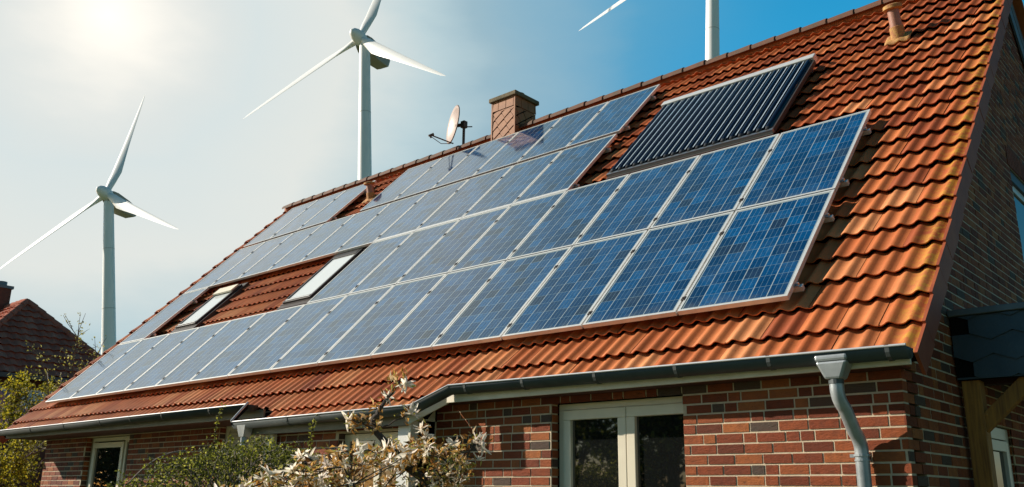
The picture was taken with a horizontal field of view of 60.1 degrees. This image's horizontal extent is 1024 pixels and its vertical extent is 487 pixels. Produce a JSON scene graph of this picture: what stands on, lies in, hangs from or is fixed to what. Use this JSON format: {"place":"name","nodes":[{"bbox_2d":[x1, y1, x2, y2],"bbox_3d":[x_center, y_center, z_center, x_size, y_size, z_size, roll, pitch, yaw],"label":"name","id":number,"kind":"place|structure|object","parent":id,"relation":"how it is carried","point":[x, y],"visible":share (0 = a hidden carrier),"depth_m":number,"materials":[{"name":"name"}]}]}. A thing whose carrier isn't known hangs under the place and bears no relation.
{"place":"outdoors","nodes":[
{"label":"outdoors","id":0,"kind":"place"},
{"bbox_2d":[0,387,51,429],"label":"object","id":1,"kind":"structure","parent":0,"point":[2,392],"depth_m":26.98,"materials":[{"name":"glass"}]},
{"bbox_2d":[0,281,100,486],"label":"neighbour house","id":2,"kind":"structure","parent":0,"point":[35,325],"depth_m":28.41,"materials":[{"name":"tile"}]},
{"bbox_2d":[0,0,1023,353],"label":"sky","id":3,"kind":"structure","parent":0,"point":[76,76],"materials":[{"name":"blue"}]},
{"label":"ground","id":4,"kind":"structure","parent":0,"visible":0},
{"bbox_2d":[0,412,43,486],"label":"hedge bush","id":5,"kind":"object","parent":4,"relation":"on","point":[7,477],"visible":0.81,"depth_m":18.07,"materials":[{"name":"green plant"}]},
{"bbox_2d":[0,366,63,486],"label":"yellow bush","id":6,"kind":"object","parent":4,"relation":"on","point":[19,393],"visible":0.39,"depth_m":19.19,"materials":[{"name":"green plant"}]},
{"bbox_2d":[1,313,106,478],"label":"twiggy tree","id":7,"kind":"object","parent":4,"relation":"on","point":[44,442],"visible":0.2,"depth_m":18.66,"materials":[{"name":"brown plant"}]},
{"bbox_2d":[0,95,177,354],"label":"wind turbine","id":8,"kind":"object","parent":4,"relation":"on","point":[116,203],"visible":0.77,"depth_m":275.60,"materials":[{"name":"grey metal"}]},
{"bbox_2d":[106,432,373,486],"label":"arching shrub","id":9,"kind":"object","parent":4,"relation":"on","point":[243,467],"visible":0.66,"depth_m":6.82,"materials":[{"name":"green plant"}]},
{"bbox_2d":[243,0,444,179],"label":"wind turbine","id":10,"kind":"object","parent":4,"relation":"on","point":[372,52],"visible":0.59,"depth_m":244.81,"materials":[{"name":"grey metal"}]},
{"bbox_2d":[214,367,493,486],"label":"magnolia bush","id":11,"kind":"object","parent":4,"relation":"on","point":[401,460],"visible":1,"depth_m":4.89,"materials":[{"name":"white plant"}]},
{"bbox_2d":[0,0,1023,486],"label":"brick house","id":12,"kind":"structure","parent":4,"relation":"on","point":[838,370],"depth_m":8.09,"materials":[{"name":"red"}]},
{"bbox_2d":[87,436,129,486],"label":"window","id":13,"kind":"structure","parent":12,"relation":"in","point":[107,457],"depth_m":14.34,"materials":[{"name":"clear glass"}]},
{"bbox_2d":[171,282,249,332],"bbox_3d":[-5.611,1.210,16.503,0.830,1.054,1.085,-13,-21,40],"label":"roof window","id":14,"kind":"structure","parent":12,"relation":"in","point":[222,296],"depth_m":16.36,"materials":[{"name":"grey"}]},
{"bbox_2d":[211,403,225,455],"bbox_3d":[-3.552,2.292,10.686,0.221,0.731,0.131,-13,-21,40],"label":"hanging vine","id":15,"kind":"object","parent":12,"relation":"hanging from","point":[217,421],"visible":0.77,"depth_m":10.70,"materials":[{"name":"green plant"}]},
{"bbox_2d":[221,426,264,486],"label":"window","id":16,"kind":"structure","parent":12,"relation":"in","point":[230,430],"depth_m":12.03,"materials":[{"name":"glass"}]},
{"bbox_2d":[305,414,317,453],"bbox_3d":[-2.092,2.039,9.184,0.092,0.534,0.185,7,-17,-21],"label":"hanging vine","id":17,"kind":"object","parent":12,"relation":"hanging from","point":[310,433],"visible":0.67,"depth_m":9.17,"materials":[{"name":"green plant"}]},
{"bbox_2d":[276,246,368,309],"bbox_3d":[-3.031,0.568,14.406,0.860,1.168,1.198,-13,-21,40],"label":"roof window","id":18,"kind":"structure","parent":12,"relation":"in","point":[339,262],"depth_m":14.27,"materials":[{"name":"grey"}]},
{"bbox_2d":[344,432,397,486],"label":"window","id":19,"kind":"structure","parent":12,"relation":"in","point":[372,440],"depth_m":9.11,"materials":[{"name":"white glass"}]},
{"bbox_2d":[215,183,579,285],"bbox_3d":[-2.902,0.109,15.251,10.190,0.142,0.143,-13,-21,40],"label":"mounting rail","id":20,"kind":"object","parent":12,"relation":"attached to","point":[576,186],"visible":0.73,"depth_m":12.64,"materials":[{"name":"metal"}]},
{"bbox_2d":[184,242,264,293],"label":"solar panel","id":21,"kind":"object","parent":20,"relation":"attached to","point":[223,268],"visible":0.91,"depth_m":18.57,"materials":[{"name":"glass"}]},
{"bbox_2d":[210,233,292,287],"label":"solar panel","id":22,"kind":"object","parent":20,"relation":"attached to","point":[247,263],"visible":0.94,"depth_m":17.89,"materials":[{"name":"glass"}]},
{"bbox_2d":[238,224,322,279],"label":"solar panel","id":23,"kind":"object","parent":20,"relation":"attached to","point":[266,263],"visible":0.94,"depth_m":17.25,"materials":[{"name":"glass"}]},
{"bbox_2d":[268,214,354,271],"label":"solar panel","id":24,"kind":"object","parent":20,"relation":"attached to","point":[308,245],"visible":0.94,"depth_m":16.60,"materials":[{"name":"glass"}]},
{"bbox_2d":[300,203,390,263],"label":"solar panel","id":25,"kind":"object","parent":20,"relation":"attached to","point":[335,241],"visible":0.98,"depth_m":15.95,"materials":[{"name":"glass"}]},
{"bbox_2d":[335,192,427,253],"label":"solar panel","id":26,"kind":"object","parent":20,"relation":"attached to","point":[381,222],"visible":0.92,"depth_m":15.30,"materials":[{"name":"glass"}]},
{"bbox_2d":[251,147,610,252],"bbox_3d":[-2.394,-0.463,15.999,10.190,0.142,0.143,-13,-21,40],"label":"mounting rail","id":27,"kind":"object","parent":12,"relation":"attached to","point":[608,149],"visible":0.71,"depth_m":12.78,"materials":[{"name":"metal"}]},
{"bbox_2d":[76,282,804,392],"bbox_3d":[-3.010,1.586,11.569,14.230,0.142,0.143,-13,-21,40],"label":"mounting rail","id":28,"kind":"object","parent":12,"relation":"attached to","point":[799,287],"visible":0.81,"depth_m":7.65,"materials":[{"name":"metal"}]},
{"bbox_2d":[45,339,142,403],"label":"solar panel","id":29,"kind":"object","parent":28,"relation":"attached to","point":[88,375],"visible":0.97,"depth_m":16.17,"materials":[{"name":"glass"}]},
{"bbox_2d":[69,334,168,400],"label":"solar panel","id":30,"kind":"object","parent":28,"relation":"attached to","point":[110,373],"visible":0.92,"depth_m":15.52,"materials":[{"name":"glass"}]},
{"bbox_2d":[95,327,198,396],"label":"solar panel","id":31,"kind":"object","parent":28,"relation":"attached to","point":[138,368],"visible":1,"depth_m":14.87,"materials":[{"name":"glass"}]},
{"bbox_2d":[124,320,231,392],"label":"solar panel","id":32,"kind":"object","parent":28,"relation":"attached to","point":[173,359],"visible":0.95,"depth_m":14.22,"materials":[{"name":"glass"}]},
{"bbox_2d":[155,312,266,388],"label":"solar panel","id":33,"kind":"object","parent":28,"relation":"attached to","point":[202,357],"visible":0.94,"depth_m":13.57,"materials":[{"name":"glass"}]},
{"bbox_2d":[189,304,304,383],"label":"solar panel","id":34,"kind":"object","parent":28,"relation":"attached to","point":[243,346],"visible":0.94,"depth_m":12.92,"materials":[{"name":"glass"}]},
{"bbox_2d":[227,295,347,377],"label":"solar panel","id":35,"kind":"object","parent":28,"relation":"attached to","point":[283,340],"visible":0.94,"depth_m":12.27,"materials":[{"name":"glass"}]},
{"bbox_2d":[270,285,393,371],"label":"solar panel","id":36,"kind":"object","parent":28,"relation":"attached to","point":[331,329],"visible":0.94,"depth_m":11.61,"materials":[{"name":"glass"}]},
{"bbox_2d":[317,273,446,365],"bbox_3d":[-1.593,0.936,11.043,0.990,1.685,0.042,-13,-66,40],"label":"solar panel","id":37,"kind":"object","parent":28,"relation":"attached to","point":[379,322],"visible":0.92,"depth_m":10.97,"materials":[{"name":"glass"}]},
{"bbox_2d":[371,261,505,357],"bbox_3d":[-0.838,0.760,10.396,0.990,1.685,0.042,-13,-66,40],"label":"solar panel","id":38,"kind":"object","parent":28,"relation":"attached to","point":[431,317],"visible":0.94,"depth_m":10.31,"materials":[{"name":"glass"}]},
{"bbox_2d":[432,246,571,349],"bbox_3d":[-0.082,0.585,9.749,0.990,1.685,0.042,-13,-66,40],"label":"solar panel","id":39,"kind":"object","parent":28,"relation":"attached to","point":[494,308],"visible":0.92,"depth_m":9.66,"materials":[{"name":"glass"}]},
{"bbox_2d":[501,230,647,339],"bbox_3d":[0.673,0.409,9.102,0.990,1.685,0.042,-13,-66,40],"label":"solar panel","id":40,"kind":"object","parent":28,"relation":"attached to","point":[569,294],"visible":0.92,"depth_m":9.01,"materials":[{"name":"glass"}]},
{"bbox_2d":[583,211,734,328],"bbox_3d":[1.429,0.234,8.456,0.990,1.685,0.042,-13,-66,40],"label":"solar panel","id":41,"kind":"object","parent":28,"relation":"attached to","point":[658,274],"visible":0.92,"depth_m":8.36,"materials":[{"name":"glass"}]},
{"bbox_2d":[677,189,835,314],"bbox_3d":[2.185,0.059,7.809,0.990,1.685,0.042,-13,-66,40],"label":"solar panel","id":42,"kind":"object","parent":28,"relation":"attached to","point":[759,254],"visible":1,"depth_m":7.70,"materials":[{"name":"glass"}]},
{"bbox_2d":[428,105,471,143],"bbox_3d":[-1.282,-2.333,17.997,0.750,1.144,0.644,-13,-21,40],"label":"satellite dish","id":43,"kind":"object","parent":12,"relation":"on","point":[453,124],"visible":0.99,"depth_m":18.13,"materials":[{"name":"metal"}]},
{"bbox_2d":[125,213,834,353],"bbox_3d":[-2.503,1.014,12.317,14.230,0.142,0.143,-13,-21,40],"label":"mounting rail","id":44,"kind":"object","parent":12,"relation":"attached to","point":[829,217],"visible":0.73,"depth_m":8.39,"materials":[{"name":"metal"}]},
{"bbox_2d":[399,125,629,195],"bbox_3d":[-0.543,-1.199,15.207,6.150,0.142,0.143,-13,-21,40],"label":"mounting rail","id":45,"kind":"object","parent":12,"relation":"attached to","point":[627,127],"visible":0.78,"depth_m":13.27,"materials":[{"name":"metal"}]},
{"bbox_2d":[360,158,440,211],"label":"solar panel","id":46,"kind":"object","parent":45,"relation":"attached to","point":[401,184],"visible":0.85,"depth_m":17.20,"materials":[{"name":"glass"}]},
{"bbox_2d":[395,145,478,201],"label":"solar panel","id":47,"kind":"object","parent":45,"relation":"attached to","point":[438,171],"visible":0.85,"depth_m":16.56,"materials":[{"name":"glass"}]},
{"bbox_2d":[432,132,517,189],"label":"solar panel","id":48,"kind":"object","parent":45,"relation":"attached to","point":[474,161],"visible":0.88,"depth_m":15.90,"materials":[{"name":"glass"}]},
{"bbox_2d":[473,117,561,176],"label":"solar panel","id":49,"kind":"object","parent":45,"relation":"attached to","point":[515,148],"visible":0.88,"depth_m":15.26,"materials":[{"name":"glass"}]},
{"bbox_2d":[518,101,608,162],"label":"solar panel","id":50,"kind":"object","parent":45,"relation":"attached to","point":[561,133],"visible":0.85,"depth_m":14.61,"materials":[{"name":"glass"}]},
{"bbox_2d":[567,84,660,147],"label":"solar panel","id":51,"kind":"object","parent":45,"relation":"attached to","point":[615,116],"visible":0.95,"depth_m":13.94,"materials":[{"name":"glass"}]},
{"bbox_2d":[429,95,655,168],"bbox_3d":[-0.035,-1.771,15.955,6.150,0.142,0.143,-13,-21,40],"label":"mounting rail","id":52,"kind":"object","parent":12,"relation":"attached to","point":[652,98],"visible":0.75,"depth_m":14.01,"materials":[{"name":"metal"}]},
{"bbox_2d":[356,178,849,286],"bbox_3d":[0.066,0.146,10.822,8.170,0.142,0.143,-13,-21,40],"label":"mounting rail","id":53,"kind":"object","parent":12,"relation":"attached to","point":[844,183],"visible":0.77,"depth_m":8.23,"materials":[{"name":"metal"}]},
{"bbox_2d":[307,232,413,303],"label":"solar panel","id":54,"kind":"object","parent":53,"relation":"attached to","point":[364,264],"visible":0.89,"depth_m":13.48,"materials":[{"name":"glass"}]},
{"bbox_2d":[350,220,458,293],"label":"solar panel","id":55,"kind":"object","parent":53,"relation":"attached to","point":[405,256],"visible":0.88,"depth_m":12.84,"materials":[{"name":"glass"}]},
{"bbox_2d":[396,206,510,283],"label":"solar panel","id":56,"kind":"object","parent":53,"relation":"attached to","point":[456,243],"visible":0.79,"depth_m":12.19,"materials":[{"name":"glass"}]},
{"bbox_2d":[449,191,566,272],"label":"solar panel","id":57,"kind":"object","parent":53,"relation":"attached to","point":[507,233],"visible":0.85,"depth_m":11.53,"materials":[{"name":"glass"}]},
{"bbox_2d":[508,174,629,259],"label":"solar panel","id":58,"kind":"object","parent":53,"relation":"attached to","point":[569,218],"visible":0.83,"depth_m":10.88,"materials":[{"name":"glass"}]},
{"bbox_2d":[574,155,699,245],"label":"solar panel","id":59,"kind":"object","parent":53,"relation":"attached to","point":[638,201],"visible":0.94,"depth_m":10.23,"materials":[{"name":"glass"}]},
{"bbox_2d":[650,133,779,228],"bbox_3d":[2.239,-0.680,9.649,0.990,1.685,0.042,-13,-66,40],"label":"solar panel","id":60,"kind":"object","parent":53,"relation":"attached to","point":[717,182],"visible":0.8,"depth_m":9.58,"materials":[{"name":"glass"}]},
{"bbox_2d":[737,109,871,209],"bbox_3d":[2.994,-0.856,9.003,0.990,1.685,0.042,-13,-66,40],"label":"solar panel","id":61,"kind":"object","parent":53,"relation":"attached to","point":[808,160],"visible":0.95,"depth_m":8.92,"materials":[{"name":"glass"}]},
{"bbox_2d":[373,127,870,246],"bbox_3d":[0.658,-0.565,11.707,8.170,0.484,0.392,-13,-21,40],"label":"mounting rail","id":62,"kind":"object","parent":12,"relation":"attached to","point":[866,131],"visible":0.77,"depth_m":12.64,"materials":[{"name":"metal"}]},
{"bbox_2d":[374,179,468,241],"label":"solar panel","id":63,"kind":"object","parent":62,"relation":"attached to","point":[424,208],"visible":0.86,"depth_m":14.71,"materials":[{"name":"glass"}]},
{"bbox_2d":[416,165,513,230],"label":"solar panel","id":64,"kind":"object","parent":62,"relation":"attached to","point":[469,194],"visible":0.79,"depth_m":14.06,"materials":[{"name":"glass"}]},
{"bbox_2d":[461,150,562,218],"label":"solar panel","id":65,"kind":"object","parent":62,"relation":"attached to","point":[512,184],"visible":0.91,"depth_m":13.41,"materials":[{"name":"glass"}]},
{"bbox_2d":[512,134,616,204],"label":"solar panel","id":66,"kind":"object","parent":62,"relation":"attached to","point":[568,168],"visible":0.91,"depth_m":12.73,"materials":[{"name":"glass"}]},
{"bbox_2d":[559,396,685,486],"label":"garden door","id":67,"kind":"structure","parent":12,"relation":"in","point":[635,442],"depth_m":7.38,"materials":[{"name":"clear glass"}]},
{"bbox_2d":[606,53,817,179],"bbox_3d":[2.637,-1.664,11.646,2.336,1.658,1.572,-13,-21,40],"label":"tube collector","id":68,"kind":"object","parent":12,"relation":"attached to","point":[747,108],"visible":1,"depth_m":11.44,"materials":[{"name":"glass"}]},
{"bbox_2d":[991,427,1014,486],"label":"side door","id":69,"kind":"structure","parent":12,"relation":"in","point":[1004,473],"depth_m":7.59,"materials":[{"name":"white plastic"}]},
{"bbox_2d":[1004,145,1023,258],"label":"window","id":70,"kind":"structure","parent":12,"relation":"in","point":[1018,187],"depth_m":10.04,"materials":[{"name":"white plastic"}]},
{"bbox_2d":[579,0,719,59],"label":"wind turbine","id":71,"kind":"object","parent":4,"relation":"on","point":[712,47],"visible":0.25,"depth_m":220.50,"materials":[{"name":"grey metal"}]},
{"bbox_2d":[947,302,1023,486],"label":"timber porch","id":72,"kind":"object","parent":4,"relation":"on","point":[988,345],"visible":1,"depth_m":6.70,"materials":[{"name":"black wood"}]},
{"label":"mounting rail","id":73,"kind":"object","parent":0,"visible":0},
{"bbox_2d":[120,287,208,343],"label":"solar panel","id":74,"kind":"object","parent":73,"relation":"attached to","point":[159,320],"visible":0.89,"depth_m":17.33,"materials":[{"name":"glass"}]},
{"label":"mounting rail","id":75,"kind":"object","parent":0,"visible":0},
{"bbox_2d":[244,200,316,247],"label":"solar panel","id":76,"kind":"object","parent":75,"relation":"attached to","point":[270,231],"visible":0.91,"depth_m":19.80,"materials":[{"name":"glass"}]},
{"bbox_2d":[270,190,345,239],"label":"solar panel","id":77,"kind":"object","parent":75,"relation":"attached to","point":[305,216],"visible":0.91,"depth_m":19.15,"materials":[{"name":"glass"}]},
{"bbox_2d":[298,180,376,230],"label":"solar panel","id":78,"kind":"object","parent":75,"relation":"attached to","point":[339,204],"visible":0.89,"depth_m":18.43,"materials":[{"name":"glass"}]}
]}

